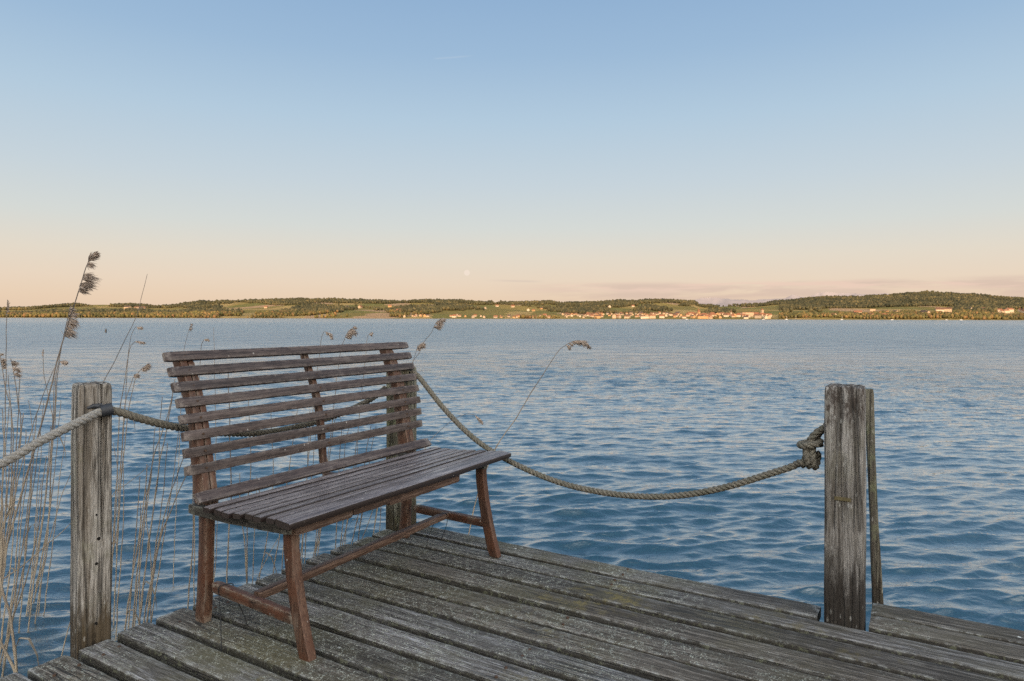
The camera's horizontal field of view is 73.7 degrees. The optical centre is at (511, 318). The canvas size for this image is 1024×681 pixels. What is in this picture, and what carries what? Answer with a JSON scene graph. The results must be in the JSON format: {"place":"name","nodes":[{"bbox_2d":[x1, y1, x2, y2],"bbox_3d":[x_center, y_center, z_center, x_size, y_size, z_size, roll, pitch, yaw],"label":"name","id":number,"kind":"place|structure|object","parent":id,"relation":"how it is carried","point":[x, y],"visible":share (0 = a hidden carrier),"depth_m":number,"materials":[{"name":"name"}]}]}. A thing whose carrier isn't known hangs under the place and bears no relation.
{"place":"outdoors","nodes":[
{"label":"outdoors","id":0,"kind":"place"},
{"bbox_2d":[0,318,1023,677],"bbox_3d":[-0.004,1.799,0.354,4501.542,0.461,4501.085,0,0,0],"label":"water","id":1,"kind":"structure","parent":0,"point":[650,406],"depth_m":8.94,"materials":[{"name":"teal liquid"}]},
{"bbox_2d":[0,483,2,608],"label":"reed","id":2,"kind":"object","parent":1,"relation":"in","point":[1,542],"visible":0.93,"depth_m":2.90,"materials":[{"name":"beige plant"}]},
{"bbox_2d":[1,409,6,575],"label":"reed","id":3,"kind":"object","parent":1,"relation":"in","point":[5,495],"visible":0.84,"depth_m":3.00,"materials":[{"name":"beige plant"}]},
{"bbox_2d":[0,400,9,530],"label":"reed","id":4,"kind":"object","parent":1,"relation":"in","point":[3,471],"visible":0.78,"depth_m":3.30,"materials":[{"name":"beige plant"}]},
{"bbox_2d":[0,375,11,563],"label":"reed","id":5,"kind":"object","parent":1,"relation":"in","point":[9,464],"visible":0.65,"depth_m":3.40,"materials":[{"name":"beige plant"}]},
{"bbox_2d":[0,353,13,534],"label":"reed","id":6,"kind":"object","parent":1,"relation":"in","point":[3,363],"visible":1,"depth_m":3.30,"materials":[{"name":"beige plant"}]},
{"bbox_2d":[0,300,13,615],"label":"reed","id":7,"kind":"object","parent":1,"relation":"in","point":[7,308],"visible":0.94,"depth_m":3.70,"materials":[{"name":"beige plant"}]},
{"bbox_2d":[0,511,14,654],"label":"reed","id":8,"kind":"object","parent":1,"relation":"in","point":[7,585],"visible":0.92,"depth_m":2.90,"materials":[{"name":"beige plant"}]},
{"bbox_2d":[0,638,14,672],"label":"reed","id":9,"kind":"object","parent":1,"relation":"in","point":[7,655],"visible":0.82,"depth_m":2.62,"materials":[{"name":"beige plant"}]},
{"bbox_2d":[0,378,19,564],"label":"reed","id":10,"kind":"object","parent":1,"relation":"in","point":[14,470],"visible":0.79,"depth_m":3.30,"materials":[{"name":"beige plant"}]},
{"bbox_2d":[1,477,18,597],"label":"reed","id":11,"kind":"object","parent":1,"relation":"in","point":[8,537],"visible":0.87,"depth_m":2.95,"materials":[{"name":"beige plant"}]},
{"bbox_2d":[0,358,22,538],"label":"reed","id":12,"kind":"object","parent":1,"relation":"in","point":[17,370],"visible":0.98,"depth_m":3.30,"materials":[{"name":"beige plant"}]},
{"bbox_2d":[1,413,23,578],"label":"reed","id":13,"kind":"object","parent":1,"relation":"in","point":[14,495],"visible":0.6,"depth_m":3.00,"materials":[{"name":"beige plant"}]},
{"bbox_2d":[3,432,26,659],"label":"reed","id":14,"kind":"object","parent":1,"relation":"in","point":[16,545],"visible":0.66,"depth_m":3.20,"materials":[{"name":"beige plant"}]},
{"bbox_2d":[1,451,31,676],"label":"reed","id":15,"kind":"object","parent":1,"relation":"in","point":[17,574],"visible":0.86,"depth_m":3.10,"materials":[{"name":"beige plant"}]},
{"bbox_2d":[1,414,36,675],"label":"reed","id":16,"kind":"object","parent":1,"relation":"in","point":[25,550],"visible":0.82,"depth_m":3.10,"materials":[{"name":"beige plant"}]},
{"bbox_2d":[0,575,38,672],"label":"reed","id":17,"kind":"object","parent":1,"relation":"in","point":[14,645],"visible":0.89,"depth_m":2.62,"materials":[{"name":"beige plant"}]},
{"bbox_2d":[0,455,46,665],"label":"reed","id":18,"kind":"object","parent":1,"relation":"in","point":[31,557],"visible":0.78,"depth_m":3.15,"materials":[{"name":"beige plant"}]},
{"bbox_2d":[14,400,33,606],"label":"reed","id":19,"kind":"object","parent":1,"relation":"in","point":[21,516],"visible":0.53,"depth_m":3.80,"materials":[{"name":"beige plant"}]},
{"bbox_2d":[3,368,54,542],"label":"reed","id":20,"kind":"object","parent":1,"relation":"in","point":[28,442],"visible":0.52,"depth_m":3.40,"materials":[{"name":"beige plant"}]},
{"bbox_2d":[18,401,43,632],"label":"reed","id":21,"kind":"object","parent":1,"relation":"in","point":[26,533],"visible":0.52,"depth_m":3.50,"materials":[{"name":"beige plant"}]},
{"bbox_2d":[23,478,41,615],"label":"reed","id":22,"kind":"object","parent":1,"relation":"in","point":[35,555],"visible":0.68,"depth_m":3.70,"materials":[{"name":"beige plant"}]},
{"bbox_2d":[28,433,41,611],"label":"reed","id":23,"kind":"object","parent":1,"relation":"in","point":[34,531],"visible":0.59,"depth_m":3.80,"materials":[{"name":"beige plant"}]},
{"bbox_2d":[4,523,70,578],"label":"reed","id":24,"kind":"object","parent":1,"relation":"in","point":[35,554],"visible":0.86,"depth_m":3.00,"materials":[{"name":"beige plant"}]},
{"bbox_2d":[30,426,50,602],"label":"reed","id":25,"kind":"object","parent":1,"relation":"in","point":[43,510],"visible":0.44,"depth_m":3.85,"materials":[{"name":"beige plant"}]},
{"bbox_2d":[33,349,52,576],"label":"reed","id":26,"kind":"object","parent":1,"relation":"in","point":[50,450],"visible":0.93,"depth_m":3.87,"materials":[{"name":"beige plant"}]},
{"bbox_2d":[33,387,53,602],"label":"reed","id":27,"kind":"object","parent":1,"relation":"in","point":[48,511],"visible":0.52,"depth_m":3.90,"materials":[{"name":"beige plant"}]},
{"bbox_2d":[27,360,67,631],"bbox_3d":[-2.397,1.095,3.499,0.242,1.763,0.034,0,0,0],"label":"reed","id":28,"kind":"object","parent":1,"relation":"in","point":[63,362],"visible":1,"depth_m":3.50,"materials":[{"name":"beige plant"}]},
{"bbox_2d":[38,403,60,611],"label":"reed","id":29,"kind":"object","parent":1,"relation":"in","point":[49,515],"visible":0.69,"depth_m":3.80,"materials":[{"name":"beige plant"}]},
{"bbox_2d":[3,251,100,558],"bbox_3d":[-2.138,0.797,3.044,0.596,2.202,0.091,0,0,0],"label":"reed","id":30,"kind":"object","parent":1,"relation":"in","point":[88,278],"visible":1,"depth_m":3.05,"materials":[{"name":"brown plant"}]},
{"bbox_2d":[34,473,70,623],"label":"reed","id":31,"kind":"object","parent":1,"relation":"in","point":[46,557],"visible":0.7,"depth_m":3.60,"materials":[{"name":"beige plant"}]},
{"bbox_2d":[43,435,65,614],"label":"reed","id":32,"kind":"object","parent":1,"relation":"in","point":[53,536],"visible":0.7,"depth_m":3.70,"materials":[{"name":"beige plant"}]},
{"bbox_2d":[33,306,81,602],"bbox_3d":[-2.628,0.969,3.898,0.316,2.088,0.117,0,0,0],"label":"reed","id":33,"kind":"object","parent":1,"relation":"in","point":[70,332],"visible":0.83,"depth_m":3.90,"materials":[{"name":"beige plant"}]},
{"bbox_2d":[61,466,148,655],"bbox_3d":[-1.955,1.353,3.199,0.509,1.328,0.009,0,0,0],"label":"reed","id":34,"kind":"object","parent":1,"relation":"in","point":[69,623],"visible":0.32,"depth_m":3.20,"materials":[{"name":"beige plant"}]},
{"bbox_2d":[111,443,118,593],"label":"reed","id":35,"kind":"object","parent":1,"relation":"in","point":[116,504],"visible":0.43,"depth_m":3.70,"materials":[{"name":"beige plant"}]},
{"bbox_2d":[115,460,123,639],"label":"reed","id":36,"kind":"object","parent":1,"relation":"in","point":[120,555],"visible":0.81,"depth_m":3.40,"materials":[{"name":"beige plant"}]},
{"bbox_2d":[104,276,146,380],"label":"reed","id":37,"kind":"object","parent":1,"relation":"in","point":[127,334],"visible":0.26,"depth_m":3.40,"materials":[{"name":"brown plant"}]},
{"bbox_2d":[112,374,139,555],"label":"reed","id":38,"kind":"object","parent":1,"relation":"in","point":[136,376],"visible":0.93,"depth_m":3.55,"materials":[{"name":"beige plant"}]},
{"bbox_2d":[111,341,145,591],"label":"reed","id":39,"kind":"object","parent":1,"relation":"in","point":[140,342],"visible":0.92,"depth_m":3.60,"materials":[{"name":"beige plant"}]},
{"bbox_2d":[116,326,142,545],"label":"reed","id":40,"kind":"object","parent":1,"relation":"in","point":[141,327],"visible":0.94,"depth_m":4.00,"materials":[{"name":"brown plant"}]},
{"bbox_2d":[112,363,151,624],"bbox_3d":[-2.019,1.093,3.597,0.240,1.713,0.050,0,0,0],"label":"reed","id":41,"kind":"object","parent":1,"relation":"in","point":[145,368],"visible":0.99,"depth_m":3.60,"materials":[{"name":"beige plant"}]},
{"bbox_2d":[128,479,139,628],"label":"reed","id":42,"kind":"object","parent":1,"relation":"in","point":[133,557],"visible":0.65,"depth_m":3.05,"materials":[{"name":"beige plant"}]},
{"bbox_2d":[124,464,146,629],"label":"reed","id":43,"kind":"object","parent":1,"relation":"in","point":[127,611],"visible":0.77,"depth_m":2.95,"materials":[{"name":"beige plant"}]},
{"bbox_2d":[139,503,140,623],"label":"reed","id":44,"kind":"object","parent":1,"relation":"in","point":[139,567],"visible":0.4,"depth_m":3.10,"materials":[{"name":"beige plant"}]},
{"bbox_2d":[134,427,155,625],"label":"reed","id":45,"kind":"object","parent":1,"relation":"in","point":[142,541],"visible":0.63,"depth_m":3.20,"materials":[{"name":"beige plant"}]},
{"bbox_2d":[145,482,151,622],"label":"reed","id":46,"kind":"object","parent":1,"relation":"in","point":[150,558],"visible":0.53,"depth_m":3.00,"materials":[{"name":"beige plant"}]},
{"bbox_2d":[139,397,162,614],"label":"reed","id":47,"kind":"object","parent":1,"relation":"in","point":[153,514],"visible":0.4,"depth_m":3.05,"materials":[{"name":"beige plant"}]},
{"bbox_2d":[132,380,174,626],"bbox_3d":[-1.592,1.079,2.999,0.221,1.630,0.012,0,0,0],"label":"reed","id":48,"kind":"object","parent":1,"relation":"in","point":[143,522],"visible":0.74,"depth_m":3.00,"materials":[{"name":"beige plant"}]},
{"bbox_2d":[138,393,172,624],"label":"reed","id":49,"kind":"object","parent":1,"relation":"in","point":[142,591],"visible":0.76,"depth_m":2.95,"materials":[{"name":"beige plant"}]},
{"bbox_2d":[147,443,167,610],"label":"reed","id":50,"kind":"object","parent":1,"relation":"in","point":[158,526],"visible":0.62,"depth_m":3.10,"materials":[{"name":"beige plant"}]},
{"bbox_2d":[143,459,182,622],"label":"reed","id":51,"kind":"object","parent":1,"relation":"in","point":[157,546],"visible":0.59,"depth_m":2.95,"materials":[{"name":"beige plant"}]},
{"bbox_2d":[152,431,178,617],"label":"reed","id":52,"kind":"object","parent":1,"relation":"in","point":[164,534],"visible":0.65,"depth_m":3.20,"materials":[{"name":"beige plant"}]},
{"bbox_2d":[146,464,190,621],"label":"reed","id":53,"kind":"object","parent":1,"relation":"in","point":[157,554],"visible":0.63,"depth_m":2.90,"materials":[{"name":"beige plant"}]},
{"bbox_2d":[173,323,192,583],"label":"reed","id":54,"kind":"object","parent":1,"relation":"in","point":[190,328],"visible":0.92,"depth_m":4.20,"materials":[{"name":"beige plant"}]},
{"bbox_2d":[187,488,193,608],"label":"reed","id":55,"kind":"object","parent":1,"relation":"in","point":[191,556],"visible":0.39,"depth_m":2.85,"materials":[{"name":"beige plant"}]},
{"bbox_2d":[193,339,209,604],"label":"reed","id":56,"kind":"object","parent":1,"relation":"in","point":[208,340],"visible":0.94,"depth_m":3.60,"materials":[{"name":"beige plant"}]},
{"bbox_2d":[213,348,215,578],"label":"reed","id":57,"kind":"object","parent":1,"relation":"in","point":[215,459],"visible":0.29,"depth_m":3.70,"materials":[{"name":"beige plant"}]},
{"bbox_2d":[213,521,217,581],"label":"reed","id":58,"kind":"object","parent":1,"relation":"in","point":[216,554],"visible":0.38,"depth_m":3.10,"materials":[{"name":"beige plant"}]},
{"bbox_2d":[226,373,231,583],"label":"reed","id":59,"kind":"object","parent":1,"relation":"in","point":[229,524],"visible":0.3,"depth_m":3.20,"materials":[{"name":"beige plant"}]},
{"bbox_2d":[239,473,246,583],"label":"reed","id":60,"kind":"object","parent":1,"relation":"in","point":[244,545],"visible":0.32,"depth_m":3.30,"materials":[{"name":"beige plant"}]},
{"bbox_2d":[246,401,259,582],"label":"reed","id":61,"kind":"object","parent":1,"relation":"in","point":[247,527],"visible":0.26,"depth_m":3.35,"materials":[{"name":"beige plant"}]},
{"bbox_2d":[252,491,256,583],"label":"reed","id":62,"kind":"object","parent":1,"relation":"in","point":[253,554],"visible":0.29,"depth_m":3.30,"materials":[{"name":"beige plant"}]},
{"bbox_2d":[259,428,276,578],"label":"reed","id":63,"kind":"object","parent":1,"relation":"in","point":[267,533],"visible":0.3,"depth_m":3.40,"materials":[{"name":"beige plant"}]},
{"bbox_2d":[273,409,297,573],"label":"reed","id":64,"kind":"object","parent":1,"relation":"in","point":[279,534],"visible":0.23,"depth_m":3.40,"materials":[{"name":"beige plant"}]},
{"bbox_2d":[300,441,308,555],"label":"reed","id":65,"kind":"object","parent":1,"relation":"in","point":[302,534],"visible":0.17,"depth_m":3.50,"materials":[{"name":"beige plant"}]},
{"bbox_2d":[304,435,315,563],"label":"reed","id":66,"kind":"object","parent":1,"relation":"in","point":[306,532],"visible":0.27,"depth_m":3.50,"materials":[{"name":"beige plant"}]},
{"bbox_2d":[301,332,333,562],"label":"reed","id":67,"kind":"object","parent":1,"relation":"in","point":[330,335],"visible":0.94,"depth_m":3.90,"materials":[{"name":"beige plant"}]},
{"bbox_2d":[315,421,334,550],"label":"reed","id":68,"kind":"object","parent":1,"relation":"in","point":[319,528],"visible":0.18,"depth_m":3.50,"materials":[{"name":"beige plant"}]},
{"bbox_2d":[317,326,358,554],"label":"reed","id":69,"kind":"object","parent":1,"relation":"in","point":[351,332],"visible":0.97,"depth_m":3.90,"materials":[{"name":"beige plant"}]},
{"bbox_2d":[335,430,341,547],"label":"reed","id":70,"kind":"object","parent":1,"relation":"in","point":[336,522],"visible":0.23,"depth_m":3.55,"materials":[{"name":"beige plant"}]},
{"bbox_2d":[340,428,348,545],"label":"reed","id":71,"kind":"object","parent":1,"relation":"in","point":[343,520],"visible":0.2,"depth_m":3.60,"materials":[{"name":"beige plant"}]},
{"bbox_2d":[342,430,358,544],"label":"reed","id":72,"kind":"object","parent":1,"relation":"in","point":[348,519],"visible":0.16,"depth_m":3.60,"materials":[{"name":"beige plant"}]},
{"bbox_2d":[344,332,373,544],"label":"reed","id":73,"kind":"object","parent":1,"relation":"in","point":[371,333],"visible":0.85,"depth_m":3.90,"materials":[{"name":"beige plant"}]},
{"bbox_2d":[345,428,375,541],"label":"reed","id":74,"kind":"object","parent":1,"relation":"in","point":[362,513],"visible":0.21,"depth_m":3.70,"materials":[{"name":"beige plant"}]},
{"bbox_2d":[351,427,370,543],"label":"reed","id":75,"kind":"object","parent":1,"relation":"in","point":[358,514],"visible":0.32,"depth_m":3.65,"materials":[{"name":"beige plant"}]},
{"bbox_2d":[386,367,416,530],"bbox_3d":[-0.580,1.464,3.567,0.128,2.430,0.121,0,0,31],"label":"jetty post","id":76,"kind":"object","parent":1,"relation":"in","point":[393,517],"visible":0.17,"depth_m":3.53,"materials":[{"name":"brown wood"}]},
{"bbox_2d":[373,318,446,531],"bbox_3d":[-0.656,1.025,4.101,0.527,2.057,0.057,0,0,0],"label":"reed","id":77,"kind":"object","parent":1,"relation":"in","point":[439,323],"visible":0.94,"depth_m":4.09,"materials":[{"name":"brown plant"}]},
{"bbox_2d":[412,342,425,362],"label":"reed","id":78,"kind":"object","parent":1,"relation":"in","point":[422,345],"visible":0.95,"depth_m":3.99,"materials":[{"name":"beige plant"}]},
{"bbox_2d":[428,414,483,493],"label":"reed","id":79,"kind":"object","parent":1,"relation":"in","point":[479,420],"visible":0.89,"depth_m":4.00,"materials":[{"name":"beige plant"}]},
{"bbox_2d":[0,526,1023,680],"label":"jetty","id":80,"kind":"object","parent":1,"relation":"in","point":[452,606],"visible":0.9,"depth_m":2.34,"materials":[{"name":"grey wood"}]},
{"bbox_2d":[70,381,113,659],"bbox_3d":[-1.423,1.447,2.314,0.143,2.460,0.107,0,0,44],"label":"jetty post","id":81,"kind":"object","parent":80,"relation":"attached to","point":[91,539],"visible":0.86,"depth_m":2.29,"materials":[{"name":"grey wood"}]},
{"bbox_2d":[0,408,101,468],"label":"rope","id":82,"kind":"object","parent":81,"relation":"attached to","point":[25,449],"visible":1,"depth_m":2.12,"materials":[{"name":"beige fabric"}]},
{"bbox_2d":[113,385,386,436],"bbox_3d":[-1.016,0.400,2.930,0.056,0.205,1.449,0,0,29],"label":"rope","id":83,"kind":"object","parent":81,"relation":"attached to","point":[137,417],"visible":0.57,"depth_m":2.54,"materials":[{"name":"grey fabric"}]},
{"bbox_2d":[162,342,510,661],"bbox_3d":[-0.631,0.599,2.824,0.712,0.959,1.330,0,0,31],"label":"bench","id":84,"kind":"object","parent":80,"relation":"on","point":[291,513],"visible":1,"depth_m":2.62,"materials":[{"name":"brown wood"}]},
{"bbox_2d":[218,583,247,651],"bbox_3d":[-0.980,1.015,2.334,0.083,0.186,0.175,0,0,9],"label":"tie cord","id":85,"kind":"object","parent":84,"relation":"attached to","point":[220,613],"visible":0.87,"depth_m":2.35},
{"bbox_2d":[426,513,447,546],"bbox_3d":[-0.336,1.009,3.274,0.110,0.202,0.170,0,0,20],"label":"tie cord","id":86,"kind":"object","parent":84,"relation":"attached to","point":[432,526],"visible":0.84,"depth_m":3.21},
{"bbox_2d":[824,383,865,630],"bbox_3d":[1.210,1.461,2.482,0.133,2.444,0.127,0,0,31],"label":"jetty post","id":87,"kind":"object","parent":80,"relation":"attached to","point":[845,506],"visible":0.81,"depth_m":2.43,"materials":[{"name":"grey wood"}]},
{"bbox_2d":[410,369,823,499],"bbox_3d":[0.326,0.518,3.017,1.986,0.508,0.089,0,0,31],"label":"rope","id":88,"kind":"object","parent":87,"relation":"attached to","point":[808,446],"visible":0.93,"depth_m":2.79,"materials":[{"name":"grey fabric"}]},
{"bbox_2d":[468,340,590,534],"bbox_3d":[0.077,1.015,4.199,0.833,1.765,0.049,0,0,0],"label":"reed","id":89,"kind":"object","parent":1,"relation":"in","point":[584,343],"visible":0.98,"depth_m":4.20,"materials":[{"name":"beige plant"}]},
{"bbox_2d":[866,389,883,604],"bbox_3d":[1.463,1.525,2.700,0.157,2.493,0.048,0,0,0],"label":"stake","id":90,"kind":"object","parent":1,"relation":"in","point":[876,576],"visible":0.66,"depth_m":2.68,"materials":[{"name":"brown wood"}]},
{"bbox_2d":[0,302,1023,319],"bbox_3d":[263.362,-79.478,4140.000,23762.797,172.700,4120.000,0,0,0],"label":"hills","id":91,"kind":"structure","parent":0,"point":[488,312],"depth_m":2811.30,"materials":[{"name":"green plant"}]},
{"bbox_2d":[0,290,1023,313],"bbox_3d":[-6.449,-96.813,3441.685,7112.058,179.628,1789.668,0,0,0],"label":"hill woods","id":92,"kind":"object","parent":91,"relation":"on","point":[974,301],"visible":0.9,"depth_m":3510.54,"materials":[{"name":"green plant"}]},
{"bbox_2d":[0,309,1023,319],"bbox_3d":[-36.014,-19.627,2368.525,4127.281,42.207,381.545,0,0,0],"label":"shore woods","id":93,"kind":"object","parent":91,"relation":"on","point":[957,314],"visible":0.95,"depth_m":2274.58,"materials":[{"name":"green plant"}]},
{"bbox_2d":[697,316,707,318],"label":"long building","id":94,"kind":"structure","parent":91,"relation":"on","point":[702,317],"depth_m":2255.70,"materials":[{"name":"beige tile"}]},
{"bbox_2d":[741,312,753,316],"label":"long building","id":95,"kind":"structure","parent":91,"relation":"on","point":[750,313],"depth_m":2383.53,"materials":[{"name":"beige tile"}]},
{"bbox_2d":[943,307,951,311],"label":"house","id":96,"kind":"structure","parent":91,"relation":"on","point":[947,309],"depth_m":2550.41,"materials":[{"name":"brown tile"}]},
{"bbox_2d":[0,0,1023,306],"label":"sky","id":97,"kind":"structure","parent":0,"point":[555,150],"materials":[{"name":"blue"}]},
{"bbox_2d":[695,292,979,306],"bbox_3d":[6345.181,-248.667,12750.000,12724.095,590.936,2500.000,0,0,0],"label":"mountains","id":98,"kind":"structure","parent":0,"point":[719,301],"depth_m":13795.35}
]}

